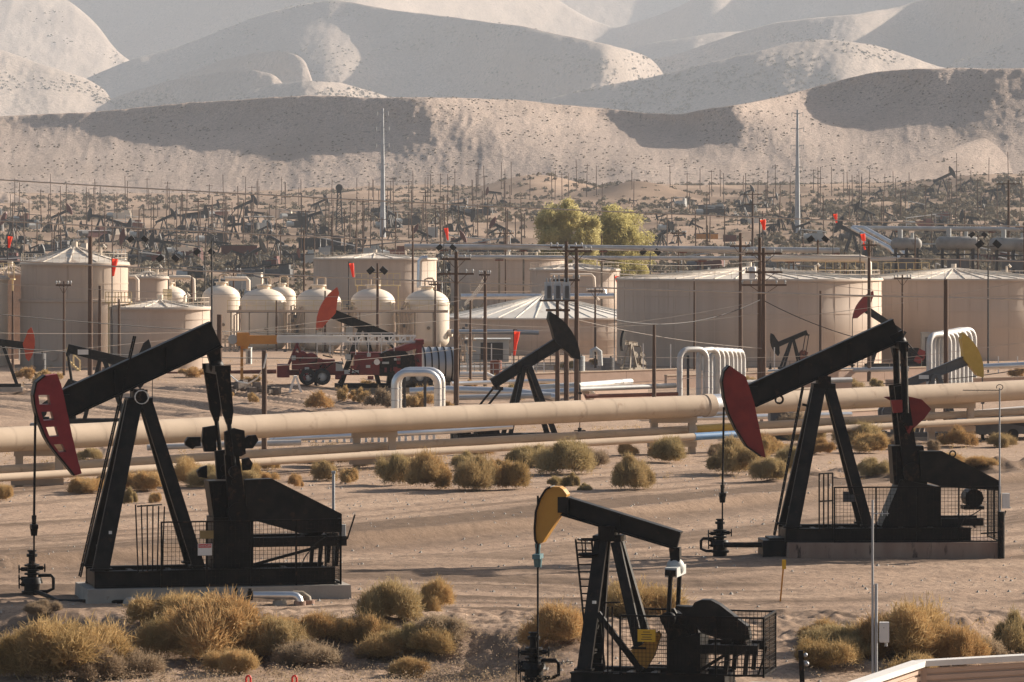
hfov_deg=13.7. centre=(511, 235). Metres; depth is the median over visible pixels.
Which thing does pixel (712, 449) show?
dry bush
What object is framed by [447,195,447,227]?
utility pole
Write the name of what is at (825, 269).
handrail
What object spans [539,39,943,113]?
hill
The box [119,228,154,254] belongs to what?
pumpjack
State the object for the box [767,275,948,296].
power line
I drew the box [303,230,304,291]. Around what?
utility pole
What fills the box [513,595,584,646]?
dry bush
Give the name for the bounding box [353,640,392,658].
dry bush
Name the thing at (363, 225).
utility pole
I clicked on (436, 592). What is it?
dry bush
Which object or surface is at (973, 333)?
pipe loop
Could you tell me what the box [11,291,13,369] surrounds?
utility pole
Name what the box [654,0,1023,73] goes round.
hill
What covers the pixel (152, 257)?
well equipment
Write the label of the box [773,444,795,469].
dry bush
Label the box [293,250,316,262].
well equipment
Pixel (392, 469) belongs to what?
dry bush
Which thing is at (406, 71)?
hill
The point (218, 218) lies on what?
pumpjack
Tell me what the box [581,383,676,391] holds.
pipe
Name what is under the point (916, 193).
scrub
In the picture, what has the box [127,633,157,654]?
dry bush
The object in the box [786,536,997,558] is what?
concrete pad
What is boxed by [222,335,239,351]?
valve manifold
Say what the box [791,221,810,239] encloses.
pumpjack
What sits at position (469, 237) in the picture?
well equipment
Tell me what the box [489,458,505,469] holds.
dry bush
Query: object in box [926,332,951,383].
pipe loop
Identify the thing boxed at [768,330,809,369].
pumpjack
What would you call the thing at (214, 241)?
pumpjack
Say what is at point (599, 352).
pipe
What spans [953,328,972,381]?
pipe loop
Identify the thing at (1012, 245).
treater vessel
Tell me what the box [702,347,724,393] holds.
pipe loop
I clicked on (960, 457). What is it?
dry bush
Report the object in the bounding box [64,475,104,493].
dry bush
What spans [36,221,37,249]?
utility pole
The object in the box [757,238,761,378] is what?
utility pole
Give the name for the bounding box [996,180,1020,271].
utility pole
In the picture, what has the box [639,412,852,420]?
pipe
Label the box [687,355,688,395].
loop post
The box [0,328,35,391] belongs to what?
pumpjack
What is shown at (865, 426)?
dry bush
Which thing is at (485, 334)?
utility pole
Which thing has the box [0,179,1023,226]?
power line
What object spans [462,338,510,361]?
shed
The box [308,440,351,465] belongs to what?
dry bush
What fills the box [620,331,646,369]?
pumpjack
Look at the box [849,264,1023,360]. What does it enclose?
storage tank
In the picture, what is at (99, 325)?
utility pole
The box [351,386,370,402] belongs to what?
dry bush
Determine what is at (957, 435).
dry bush
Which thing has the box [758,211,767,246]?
utility pole
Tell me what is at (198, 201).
utility pole
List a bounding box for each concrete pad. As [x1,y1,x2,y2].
[75,580,350,603]
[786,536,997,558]
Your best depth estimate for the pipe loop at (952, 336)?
320.74 m
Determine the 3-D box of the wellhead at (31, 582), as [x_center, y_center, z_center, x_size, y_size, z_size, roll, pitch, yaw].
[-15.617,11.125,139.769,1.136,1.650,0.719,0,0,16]
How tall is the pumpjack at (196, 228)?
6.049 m
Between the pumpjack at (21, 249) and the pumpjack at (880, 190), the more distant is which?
the pumpjack at (880, 190)
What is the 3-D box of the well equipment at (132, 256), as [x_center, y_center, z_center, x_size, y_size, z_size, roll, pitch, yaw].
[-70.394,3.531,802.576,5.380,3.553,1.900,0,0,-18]
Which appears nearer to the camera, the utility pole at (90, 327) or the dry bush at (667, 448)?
the dry bush at (667, 448)
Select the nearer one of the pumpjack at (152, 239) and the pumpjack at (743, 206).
the pumpjack at (152, 239)
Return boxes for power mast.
[376,108,388,236]
[792,110,803,232]
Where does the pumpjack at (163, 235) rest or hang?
on the ground at (436, 530)
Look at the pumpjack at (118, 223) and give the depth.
977.75 m
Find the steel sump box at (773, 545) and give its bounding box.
[758,535,786,556]
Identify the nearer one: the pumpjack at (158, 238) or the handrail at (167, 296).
the handrail at (167, 296)
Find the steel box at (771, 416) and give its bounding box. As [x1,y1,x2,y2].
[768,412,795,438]
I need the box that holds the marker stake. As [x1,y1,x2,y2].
[780,560,785,600]
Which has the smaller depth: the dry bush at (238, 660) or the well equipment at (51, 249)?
the dry bush at (238, 660)
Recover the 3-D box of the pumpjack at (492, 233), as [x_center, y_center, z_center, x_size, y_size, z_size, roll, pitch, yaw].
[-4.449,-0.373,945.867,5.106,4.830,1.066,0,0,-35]
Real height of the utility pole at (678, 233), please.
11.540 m
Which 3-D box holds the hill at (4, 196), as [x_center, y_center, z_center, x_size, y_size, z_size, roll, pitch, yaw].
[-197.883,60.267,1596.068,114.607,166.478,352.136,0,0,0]
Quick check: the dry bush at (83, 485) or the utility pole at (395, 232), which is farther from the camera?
the utility pole at (395, 232)
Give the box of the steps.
[66,348,80,370]
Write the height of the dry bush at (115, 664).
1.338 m
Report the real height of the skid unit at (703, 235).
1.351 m
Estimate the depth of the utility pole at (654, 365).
284.90 m
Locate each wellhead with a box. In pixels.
[18,550,54,594]
[518,632,560,681]
[700,519,731,556]
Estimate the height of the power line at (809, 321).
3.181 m
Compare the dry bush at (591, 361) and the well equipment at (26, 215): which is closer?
the dry bush at (591, 361)
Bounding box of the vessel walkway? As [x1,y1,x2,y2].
[227,300,447,355]
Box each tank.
[0,261,20,358]
[0,268,9,365]
[19,242,129,366]
[110,292,210,368]
[128,265,168,301]
[312,249,437,321]
[422,346,459,385]
[428,227,437,237]
[445,291,616,354]
[450,250,564,310]
[529,260,619,308]
[615,262,883,366]
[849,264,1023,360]
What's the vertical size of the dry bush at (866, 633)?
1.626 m
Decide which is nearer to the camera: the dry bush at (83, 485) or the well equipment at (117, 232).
the dry bush at (83, 485)
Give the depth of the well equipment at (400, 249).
839.74 m
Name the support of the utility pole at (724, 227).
on the ground at (436, 530)
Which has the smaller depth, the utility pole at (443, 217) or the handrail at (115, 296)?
the handrail at (115, 296)
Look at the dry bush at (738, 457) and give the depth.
210.37 m
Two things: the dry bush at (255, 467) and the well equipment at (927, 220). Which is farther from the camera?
the well equipment at (927, 220)
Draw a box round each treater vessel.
[890,229,921,271]
[935,228,979,268]
[989,230,1022,272]
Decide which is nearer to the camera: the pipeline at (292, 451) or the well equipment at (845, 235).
the pipeline at (292, 451)
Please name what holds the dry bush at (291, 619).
on the ground at (436, 530)
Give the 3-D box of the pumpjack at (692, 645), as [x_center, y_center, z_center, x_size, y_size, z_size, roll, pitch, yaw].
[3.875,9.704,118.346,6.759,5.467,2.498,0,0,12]
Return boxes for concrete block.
[123,597,134,604]
[272,599,286,605]
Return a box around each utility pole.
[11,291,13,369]
[12,202,12,246]
[14,179,14,210]
[15,220,16,252]
[23,214,24,251]
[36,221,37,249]
[51,224,52,251]
[53,225,54,251]
[55,281,71,374]
[60,186,60,223]
[65,195,66,239]
[86,187,86,223]
[88,236,92,375]
[98,286,101,370]
[103,205,104,249]
[112,217,112,252]
[118,299,120,355]
[127,235,148,271]
[138,209,139,237]
[143,205,144,234]
[153,204,153,246]
[156,254,179,288]
[185,210,185,242]
[191,275,192,303]
[193,199,203,247]
[193,248,215,290]
[205,223,205,253]
[211,241,212,325]
[212,197,212,230]
[217,314,221,416]
[222,202,223,244]
[226,268,240,287]
[237,186,237,221]
[243,200,243,243]
[251,205,251,242]
[252,197,253,232]
[261,350,266,448]
[275,300,277,350]
[280,226,280,262]
[301,210,308,237]
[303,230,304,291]
[324,291,325,351]
[327,217,332,255]
[344,209,344,253]
[350,201,350,239]
[353,197,360,245]
[355,231,356,253]
[357,201,367,252]
[363,204,364,247]
[366,215,374,247]
[366,263,387,351]
[377,217,387,252]
[385,188,391,230]
[393,181,393,212]
[395,212,395,253]
[405,180,410,207]
[411,190,411,230]
[412,225,413,292]
[421,190,430,237]
[421,204,422,237]
[427,174,433,204]
[428,282,441,346]
[436,244,456,296]
[439,252,473,405]
[440,211,441,251]
[442,195,443,237]
[444,205,445,243]
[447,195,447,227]
[458,193,458,237]
[463,207,464,242]
[469,300,471,380]
[477,204,477,235]
[479,270,490,385]
[486,199,487,242]
[497,230,513,301]
[505,205,506,251]
[507,209,507,251]
[521,213,521,254]
[550,241,582,400]
[555,302,559,400]
[562,246,591,399]
[587,288,602,367]
[639,248,660,273]
[652,325,655,396]
[666,214,667,255]
[670,230,685,271]
[693,281,695,369]
[695,211,696,255]
[708,170,714,196]
[709,216,710,242]
[724,208,724,245]
[730,233,750,349]
[741,248,786,377]
[743,192,762,266]
[745,173,745,203]
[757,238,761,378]
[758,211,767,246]
[780,184,780,215]
[790,179,790,213]
[806,235,828,271]
[817,177,823,209]
[819,291,821,350]
[823,198,823,232]
[849,185,849,219]
[861,240,876,381]
[883,192,884,233]
[894,274,910,333]
[897,191,903,214]
[914,236,915,270]
[921,185,929,217]
[943,279,947,419]
[955,170,959,205]
[969,231,986,269]
[974,178,980,213]
[975,239,1001,372]
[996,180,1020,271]
[997,181,997,218]
[1015,224,1023,273]
[1020,185,1020,220]
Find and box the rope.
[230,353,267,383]
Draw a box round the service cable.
[464,277,483,302]
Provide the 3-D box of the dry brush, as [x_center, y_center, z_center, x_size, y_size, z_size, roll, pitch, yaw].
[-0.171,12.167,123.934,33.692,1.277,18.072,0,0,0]
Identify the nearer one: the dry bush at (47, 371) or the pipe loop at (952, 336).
the dry bush at (47, 371)
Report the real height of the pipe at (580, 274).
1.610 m
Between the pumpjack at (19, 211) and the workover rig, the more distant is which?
the pumpjack at (19, 211)
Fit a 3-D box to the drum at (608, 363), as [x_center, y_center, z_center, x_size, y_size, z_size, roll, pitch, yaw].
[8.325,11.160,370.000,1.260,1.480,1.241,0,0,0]
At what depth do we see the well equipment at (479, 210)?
1193.91 m
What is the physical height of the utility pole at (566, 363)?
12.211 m
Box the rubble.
[231,380,280,393]
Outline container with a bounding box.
[318,247,329,254]
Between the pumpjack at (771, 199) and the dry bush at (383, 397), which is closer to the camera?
the dry bush at (383, 397)
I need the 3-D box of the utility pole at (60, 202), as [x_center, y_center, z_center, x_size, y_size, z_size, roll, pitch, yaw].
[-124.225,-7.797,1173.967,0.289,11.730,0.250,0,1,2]
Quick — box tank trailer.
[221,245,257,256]
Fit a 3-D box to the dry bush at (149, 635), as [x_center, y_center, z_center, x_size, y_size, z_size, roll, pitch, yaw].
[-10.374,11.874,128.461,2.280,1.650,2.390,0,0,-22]
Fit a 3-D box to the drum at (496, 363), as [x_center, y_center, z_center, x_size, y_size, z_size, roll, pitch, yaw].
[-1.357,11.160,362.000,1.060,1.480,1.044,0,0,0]
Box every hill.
[0,0,128,77]
[0,50,114,115]
[0,68,1023,194]
[0,192,32,202]
[86,0,662,101]
[110,70,281,109]
[179,51,311,82]
[226,81,388,100]
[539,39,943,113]
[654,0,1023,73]
[857,138,1011,182]
[948,32,1023,68]
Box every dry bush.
[0,484,13,500]
[0,610,142,679]
[0,625,58,677]
[12,365,36,378]
[22,598,62,615]
[29,368,64,381]
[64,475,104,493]
[67,637,137,680]
[76,447,104,459]
[107,645,169,677]
[118,587,216,625]
[123,487,138,503]
[125,468,161,491]
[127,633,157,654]
[130,603,204,656]
[148,491,161,502]
[155,584,287,663]
[173,453,201,482]
[178,366,203,376]
[181,463,215,487]
[199,646,263,674]
[234,611,312,656]
[240,460,262,475]
[240,461,260,478]
[243,374,267,383]
[247,392,259,402]
[259,471,280,479]
[260,457,280,469]
[262,613,300,622]
[265,636,346,666]
[287,471,304,486]
[297,608,342,644]
[302,390,335,407]
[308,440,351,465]
[308,459,337,480]
[328,606,388,643]
[335,385,354,400]
[336,465,359,483]
[350,628,430,657]
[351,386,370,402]
[351,574,425,621]
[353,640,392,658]
[354,619,399,639]
[358,378,374,383]
[360,385,402,407]
[372,451,411,484]
[373,618,435,654]
[384,655,432,678]
[402,391,433,407]
[402,446,453,489]
[406,622,459,656]
[408,611,477,642]
[418,574,456,611]
[431,400,453,406]
[449,449,473,468]
[451,451,500,490]
[470,444,495,455]
[481,457,506,488]
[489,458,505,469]
[499,457,534,487]
[504,444,549,467]
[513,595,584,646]
[532,435,598,474]
[532,443,544,450]
[546,474,561,485]
[560,361,572,367]
[561,472,580,486]
[577,482,592,489]
[584,573,694,617]
[589,358,597,363]
[590,447,609,465]
[609,449,657,490]
[616,444,638,454]
[646,436,682,461]
[647,434,690,461]
[704,431,762,474]
[707,442,720,455]
[737,437,779,458]
[746,375,755,379]
[747,455,789,481]
[761,430,779,453]
[766,434,787,453]
[772,411,821,437]
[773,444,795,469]
[786,427,826,441]
[792,635,866,668]
[795,622,861,645]
[796,616,841,637]
[813,437,836,453]
[827,416,885,445]
[830,633,870,658]
[845,589,959,658]
[850,430,890,453]
[850,608,897,658]
[852,378,865,386]
[856,456,888,476]
[869,378,883,386]
[879,649,939,669]
[886,435,894,444]
[904,616,995,663]
[925,438,942,449]
[936,423,980,446]
[947,450,967,463]
[964,455,998,466]
[978,632,1007,654]
[986,430,1018,447]
[991,603,1023,653]
[1008,368,1023,376]
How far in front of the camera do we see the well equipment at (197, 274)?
687.87 m
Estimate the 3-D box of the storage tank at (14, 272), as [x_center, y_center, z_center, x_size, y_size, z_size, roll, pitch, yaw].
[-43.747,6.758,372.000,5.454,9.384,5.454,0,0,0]
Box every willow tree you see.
[533,196,603,265]
[591,202,657,275]
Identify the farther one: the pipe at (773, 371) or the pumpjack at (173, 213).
the pumpjack at (173, 213)
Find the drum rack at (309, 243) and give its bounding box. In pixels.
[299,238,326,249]
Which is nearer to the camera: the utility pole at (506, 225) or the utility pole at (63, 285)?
the utility pole at (63, 285)
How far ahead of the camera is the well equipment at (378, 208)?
1246.63 m
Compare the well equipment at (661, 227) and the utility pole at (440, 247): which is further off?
the well equipment at (661, 227)
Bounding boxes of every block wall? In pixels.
[511,368,676,386]
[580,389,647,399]
[664,366,925,387]
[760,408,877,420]
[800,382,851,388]
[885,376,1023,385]
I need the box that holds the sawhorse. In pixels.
[289,375,302,392]
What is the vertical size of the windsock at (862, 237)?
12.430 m
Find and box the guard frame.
[516,661,573,681]
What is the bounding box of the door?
[481,343,502,358]
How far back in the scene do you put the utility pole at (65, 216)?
983.32 m
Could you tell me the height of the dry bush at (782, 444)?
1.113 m
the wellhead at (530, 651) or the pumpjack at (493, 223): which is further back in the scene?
the pumpjack at (493, 223)
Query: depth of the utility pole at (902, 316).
371.91 m
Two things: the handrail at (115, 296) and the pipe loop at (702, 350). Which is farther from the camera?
the handrail at (115, 296)
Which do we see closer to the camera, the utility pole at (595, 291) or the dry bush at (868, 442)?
the dry bush at (868, 442)
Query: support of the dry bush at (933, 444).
on the ground at (436, 530)
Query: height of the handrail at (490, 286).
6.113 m
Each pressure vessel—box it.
[169,274,186,301]
[200,274,240,342]
[233,276,288,348]
[272,275,295,331]
[288,277,343,351]
[344,276,398,351]
[397,277,452,353]
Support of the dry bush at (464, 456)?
on the ground at (436, 530)
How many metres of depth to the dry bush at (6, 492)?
190.29 m
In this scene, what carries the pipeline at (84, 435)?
on the pipe support at (691, 445)
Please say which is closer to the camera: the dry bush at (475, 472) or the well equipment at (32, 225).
the dry bush at (475, 472)
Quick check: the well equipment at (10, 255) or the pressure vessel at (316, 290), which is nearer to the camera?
the pressure vessel at (316, 290)
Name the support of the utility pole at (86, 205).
on the ground at (436, 530)
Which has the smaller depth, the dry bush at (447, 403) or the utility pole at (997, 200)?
the dry bush at (447, 403)
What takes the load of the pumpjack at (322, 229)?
on the ground at (436, 530)
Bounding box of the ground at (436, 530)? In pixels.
[0,174,1023,681]
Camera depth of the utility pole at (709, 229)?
938.67 m
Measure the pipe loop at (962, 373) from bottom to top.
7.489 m
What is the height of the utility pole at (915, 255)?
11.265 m
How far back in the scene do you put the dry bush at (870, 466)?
207.27 m
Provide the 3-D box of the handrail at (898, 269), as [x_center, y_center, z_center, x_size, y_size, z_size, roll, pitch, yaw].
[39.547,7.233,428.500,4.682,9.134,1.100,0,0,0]
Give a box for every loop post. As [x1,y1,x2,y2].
[403,377,405,407]
[423,377,425,406]
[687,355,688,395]
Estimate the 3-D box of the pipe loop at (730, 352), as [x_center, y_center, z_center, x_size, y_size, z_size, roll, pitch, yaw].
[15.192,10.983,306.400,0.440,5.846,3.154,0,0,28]
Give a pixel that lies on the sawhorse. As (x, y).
(293, 380)
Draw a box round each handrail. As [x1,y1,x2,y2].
[0,263,15,290]
[105,292,131,366]
[114,249,126,259]
[163,289,171,299]
[355,273,399,309]
[460,363,505,376]
[470,281,530,308]
[515,355,554,370]
[818,262,877,273]
[883,262,929,273]
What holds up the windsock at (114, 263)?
on the ground at (436, 530)
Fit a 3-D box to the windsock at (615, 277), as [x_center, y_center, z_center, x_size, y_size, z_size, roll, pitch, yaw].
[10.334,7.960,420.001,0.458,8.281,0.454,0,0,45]
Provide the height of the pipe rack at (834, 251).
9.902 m
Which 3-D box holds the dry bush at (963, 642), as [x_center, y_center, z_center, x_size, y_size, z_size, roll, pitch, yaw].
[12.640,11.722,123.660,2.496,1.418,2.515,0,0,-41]
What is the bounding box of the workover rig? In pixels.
[228,333,427,384]
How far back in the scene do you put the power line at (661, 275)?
293.80 m
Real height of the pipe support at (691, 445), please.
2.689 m
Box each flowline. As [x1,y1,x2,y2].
[33,590,247,603]
[723,542,761,546]
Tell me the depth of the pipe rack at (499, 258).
469.82 m
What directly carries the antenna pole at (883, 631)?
on the ground at (436, 530)
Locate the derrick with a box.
[335,184,342,230]
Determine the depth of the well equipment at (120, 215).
1253.24 m
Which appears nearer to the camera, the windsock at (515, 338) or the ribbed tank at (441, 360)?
the windsock at (515, 338)
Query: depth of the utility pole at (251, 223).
955.70 m
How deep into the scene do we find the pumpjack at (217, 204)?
1267.89 m
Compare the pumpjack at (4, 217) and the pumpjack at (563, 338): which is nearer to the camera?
the pumpjack at (563, 338)
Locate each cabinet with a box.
[246,347,251,363]
[920,332,929,352]
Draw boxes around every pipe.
[129,275,138,299]
[147,440,300,449]
[167,369,276,373]
[169,275,195,299]
[225,277,249,290]
[268,426,512,440]
[409,386,554,400]
[417,256,427,287]
[450,379,554,385]
[451,329,538,334]
[459,392,550,399]
[460,366,542,368]
[460,372,493,377]
[461,293,613,298]
[539,378,633,388]
[541,388,594,398]
[550,273,595,286]
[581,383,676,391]
[585,392,677,397]
[586,288,606,293]
[589,347,602,365]
[614,342,1023,383]
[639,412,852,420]
[747,377,852,382]
[768,366,908,372]
[771,255,871,274]
[981,406,1023,409]
[983,362,1023,369]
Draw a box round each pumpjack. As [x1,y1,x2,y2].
[0,212,30,243]
[0,247,17,264]
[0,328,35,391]
[5,245,23,255]
[10,207,25,219]
[20,244,44,260]
[29,244,39,254]
[30,321,355,587]
[30,339,152,425]
[42,204,72,232]
[53,231,67,243]
[87,207,113,229]
[97,218,133,243]
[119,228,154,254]
[143,233,161,250]
[147,208,176,234]
[149,232,183,261]
[161,232,180,245]
[174,205,209,232]
[174,209,197,230]
[183,251,197,266]
[202,227,221,246]
[206,200,219,210]
[209,213,227,228]
[211,236,228,256]
[223,250,248,267]
[224,193,257,223]
[224,217,245,239]
[234,239,266,271]
[244,205,266,222]
[250,221,270,240]
[266,229,290,257]
[274,223,290,234]
[281,248,300,267]
[297,211,330,233]
[306,193,328,216]
[313,287,422,393]
[352,236,366,247]
[378,207,402,227]
[383,227,397,238]
[414,224,435,243]
[429,213,438,223]
[436,230,466,259]
[443,208,475,233]
[446,198,465,214]
[450,311,585,441]
[458,224,477,236]
[482,223,500,240]
[485,187,506,204]
[489,216,519,242]
[532,485,776,681]
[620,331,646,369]
[648,220,674,254]
[655,214,666,223]
[669,231,685,243]
[689,219,704,233]
[716,206,728,216]
[719,319,1005,542]
[733,199,751,215]
[734,185,754,204]
[760,219,780,236]
[761,193,777,207]
[766,214,790,230]
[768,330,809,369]
[791,205,809,218]
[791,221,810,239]
[833,216,877,255]
[844,200,861,214]
[850,291,925,367]
[854,201,880,225]
[866,219,888,241]
[869,187,881,198]
[871,332,985,439]
[881,220,903,239]
[884,209,896,220]
[920,219,943,240]
[924,166,955,195]
[926,197,938,209]
[957,177,972,191]
[959,209,986,235]
[978,182,1005,204]
[991,219,1006,233]
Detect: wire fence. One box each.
[460,354,543,365]
[747,361,789,371]
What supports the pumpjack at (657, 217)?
on the ground at (436, 530)
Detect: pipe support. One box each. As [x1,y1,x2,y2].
[11,449,63,486]
[349,431,397,468]
[647,417,696,453]
[925,403,975,441]
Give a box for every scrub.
[0,0,1023,113]
[0,67,1023,193]
[0,172,1023,320]
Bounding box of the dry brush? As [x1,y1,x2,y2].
[0,621,1023,681]
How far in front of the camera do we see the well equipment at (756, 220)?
1083.44 m
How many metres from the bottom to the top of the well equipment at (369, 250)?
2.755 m
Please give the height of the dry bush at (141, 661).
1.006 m
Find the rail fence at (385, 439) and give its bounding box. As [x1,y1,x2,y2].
[308,435,434,441]
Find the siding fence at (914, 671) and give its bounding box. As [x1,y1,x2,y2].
[849,654,1023,681]
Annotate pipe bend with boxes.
[234,587,314,605]
[851,225,904,261]
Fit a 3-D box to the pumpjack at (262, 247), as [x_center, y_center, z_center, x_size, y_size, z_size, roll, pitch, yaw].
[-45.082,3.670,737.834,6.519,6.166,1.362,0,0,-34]
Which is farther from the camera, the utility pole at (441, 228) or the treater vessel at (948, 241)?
the utility pole at (441, 228)
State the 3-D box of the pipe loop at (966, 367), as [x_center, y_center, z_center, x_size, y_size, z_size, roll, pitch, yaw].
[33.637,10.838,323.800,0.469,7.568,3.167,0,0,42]
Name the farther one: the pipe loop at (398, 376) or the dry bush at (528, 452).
the pipe loop at (398, 376)
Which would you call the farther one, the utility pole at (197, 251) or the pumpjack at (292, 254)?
the pumpjack at (292, 254)
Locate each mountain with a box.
[67,0,919,59]
[559,0,689,26]
[630,31,742,59]
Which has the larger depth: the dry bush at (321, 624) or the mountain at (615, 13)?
the mountain at (615, 13)
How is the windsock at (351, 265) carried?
on the ground at (436, 530)
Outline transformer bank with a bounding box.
[539,278,576,310]
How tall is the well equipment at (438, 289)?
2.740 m
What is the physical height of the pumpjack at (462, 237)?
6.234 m
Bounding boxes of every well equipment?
[0,253,20,264]
[0,257,34,266]
[5,217,33,228]
[13,213,28,220]
[27,214,41,228]
[27,246,67,259]
[31,238,70,250]
[57,238,87,249]
[77,227,109,236]
[103,207,132,218]
[105,221,131,234]
[114,220,144,228]
[125,245,150,263]
[127,226,148,237]
[139,252,164,262]
[162,238,199,253]
[172,242,202,260]
[172,265,205,277]
[179,210,205,218]
[193,226,229,242]
[207,269,251,290]
[209,209,229,217]
[224,267,264,288]
[238,219,259,231]
[238,263,293,276]
[241,274,267,297]
[244,216,274,229]
[259,254,279,268]
[278,209,307,218]
[283,216,307,227]
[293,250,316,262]
[306,233,343,245]
[320,238,354,252]
[349,244,383,253]
[369,202,389,212]
[371,206,395,217]
[373,213,386,228]
[376,241,409,254]
[392,211,421,224]
[437,280,442,292]
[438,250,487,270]
[448,198,467,209]
[449,235,488,251]
[460,205,492,214]
[468,236,510,251]
[657,217,675,231]
[671,263,710,272]
[674,197,686,206]
[681,253,724,269]
[692,205,726,214]
[694,202,725,208]
[737,216,760,223]
[738,205,756,211]
[765,260,780,267]
[765,261,800,269]
[785,264,833,272]
[801,229,825,240]
[839,225,850,240]
[906,214,935,225]
[908,201,924,209]
[909,243,940,254]
[932,211,951,218]
[932,219,954,234]
[934,215,948,222]
[964,247,1010,259]
[998,257,1022,273]
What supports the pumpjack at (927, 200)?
on the ground at (436, 530)
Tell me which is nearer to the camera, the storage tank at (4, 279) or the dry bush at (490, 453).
the dry bush at (490, 453)
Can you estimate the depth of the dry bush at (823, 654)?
120.95 m
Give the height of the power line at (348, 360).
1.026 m
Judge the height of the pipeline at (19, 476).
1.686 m
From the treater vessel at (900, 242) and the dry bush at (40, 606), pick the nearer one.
the dry bush at (40, 606)
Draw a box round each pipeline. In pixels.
[0,380,1023,451]
[0,407,1023,473]
[0,416,1023,481]
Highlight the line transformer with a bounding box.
[749,263,761,278]
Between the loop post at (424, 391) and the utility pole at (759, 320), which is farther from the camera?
the utility pole at (759, 320)
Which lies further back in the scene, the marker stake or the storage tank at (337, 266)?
the storage tank at (337, 266)
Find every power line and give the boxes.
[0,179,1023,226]
[0,220,1023,261]
[0,259,1023,299]
[0,314,332,334]
[0,347,309,358]
[6,300,460,354]
[7,284,561,296]
[16,319,460,333]
[231,348,460,367]
[459,301,755,332]
[459,345,798,357]
[463,314,753,326]
[568,268,759,275]
[571,256,761,265]
[580,320,753,347]
[614,300,759,324]
[765,301,908,348]
[766,281,1022,319]
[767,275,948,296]
[770,291,1008,297]
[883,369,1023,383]
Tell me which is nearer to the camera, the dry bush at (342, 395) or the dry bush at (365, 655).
the dry bush at (365, 655)
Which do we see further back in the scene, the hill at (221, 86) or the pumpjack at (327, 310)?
the hill at (221, 86)
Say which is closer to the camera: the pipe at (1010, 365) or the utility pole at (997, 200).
the pipe at (1010, 365)
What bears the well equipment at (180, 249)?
on the ground at (436, 530)
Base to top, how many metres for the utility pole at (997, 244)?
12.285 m
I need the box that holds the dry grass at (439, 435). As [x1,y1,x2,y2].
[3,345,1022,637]
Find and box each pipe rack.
[404,244,839,294]
[449,255,895,305]
[866,226,1022,270]
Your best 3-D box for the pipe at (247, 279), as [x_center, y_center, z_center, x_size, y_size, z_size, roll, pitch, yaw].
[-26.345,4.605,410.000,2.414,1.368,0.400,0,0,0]
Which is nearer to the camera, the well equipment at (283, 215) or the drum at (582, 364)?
the drum at (582, 364)
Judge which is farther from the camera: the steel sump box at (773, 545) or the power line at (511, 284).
the power line at (511, 284)
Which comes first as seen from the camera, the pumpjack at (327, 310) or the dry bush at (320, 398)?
the dry bush at (320, 398)
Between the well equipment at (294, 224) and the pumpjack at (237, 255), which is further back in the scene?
the well equipment at (294, 224)
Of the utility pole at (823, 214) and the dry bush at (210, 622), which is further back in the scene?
the utility pole at (823, 214)
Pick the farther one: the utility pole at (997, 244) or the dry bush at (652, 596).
the utility pole at (997, 244)
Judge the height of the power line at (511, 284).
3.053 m
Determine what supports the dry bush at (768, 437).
on the ground at (436, 530)
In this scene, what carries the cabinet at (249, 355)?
on the ground at (436, 530)
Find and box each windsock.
[7,235,12,259]
[111,257,117,365]
[348,262,353,349]
[443,227,448,293]
[513,329,519,384]
[614,275,618,347]
[759,218,765,237]
[860,232,865,273]
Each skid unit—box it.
[696,233,717,238]
[723,235,735,241]
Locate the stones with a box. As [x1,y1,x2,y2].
[0,460,1023,681]
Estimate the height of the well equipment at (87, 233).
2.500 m
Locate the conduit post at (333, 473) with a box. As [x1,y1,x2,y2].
[331,471,345,535]
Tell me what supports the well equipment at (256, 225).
on the ground at (436, 530)
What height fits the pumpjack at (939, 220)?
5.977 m
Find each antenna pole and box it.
[871,500,888,673]
[963,384,1009,558]
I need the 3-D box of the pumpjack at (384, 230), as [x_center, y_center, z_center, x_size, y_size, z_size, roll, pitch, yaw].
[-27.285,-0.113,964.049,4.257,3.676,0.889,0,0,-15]
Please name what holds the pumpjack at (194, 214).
on the ground at (436, 530)
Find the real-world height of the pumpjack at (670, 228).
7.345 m
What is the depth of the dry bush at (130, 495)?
187.92 m
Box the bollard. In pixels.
[798,650,808,681]
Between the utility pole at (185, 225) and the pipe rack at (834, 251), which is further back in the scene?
the utility pole at (185, 225)
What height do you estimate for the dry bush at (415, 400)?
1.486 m
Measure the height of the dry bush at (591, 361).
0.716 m
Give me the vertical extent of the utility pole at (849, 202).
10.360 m
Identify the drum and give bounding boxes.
[33,351,45,371]
[490,359,501,374]
[573,354,584,370]
[601,356,613,369]
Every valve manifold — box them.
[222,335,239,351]
[287,305,302,349]
[328,345,349,355]
[341,302,357,347]
[397,302,411,353]
[453,324,475,362]
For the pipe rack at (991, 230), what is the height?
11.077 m
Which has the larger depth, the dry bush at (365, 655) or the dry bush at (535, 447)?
the dry bush at (535, 447)
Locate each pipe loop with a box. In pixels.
[391,369,441,407]
[399,367,445,407]
[677,347,709,395]
[696,347,720,394]
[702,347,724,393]
[709,347,729,393]
[713,348,733,393]
[730,348,737,370]
[734,348,741,373]
[739,349,745,375]
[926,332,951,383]
[932,331,955,383]
[936,330,960,383]
[940,329,964,382]
[948,329,968,382]
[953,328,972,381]
[957,327,976,377]

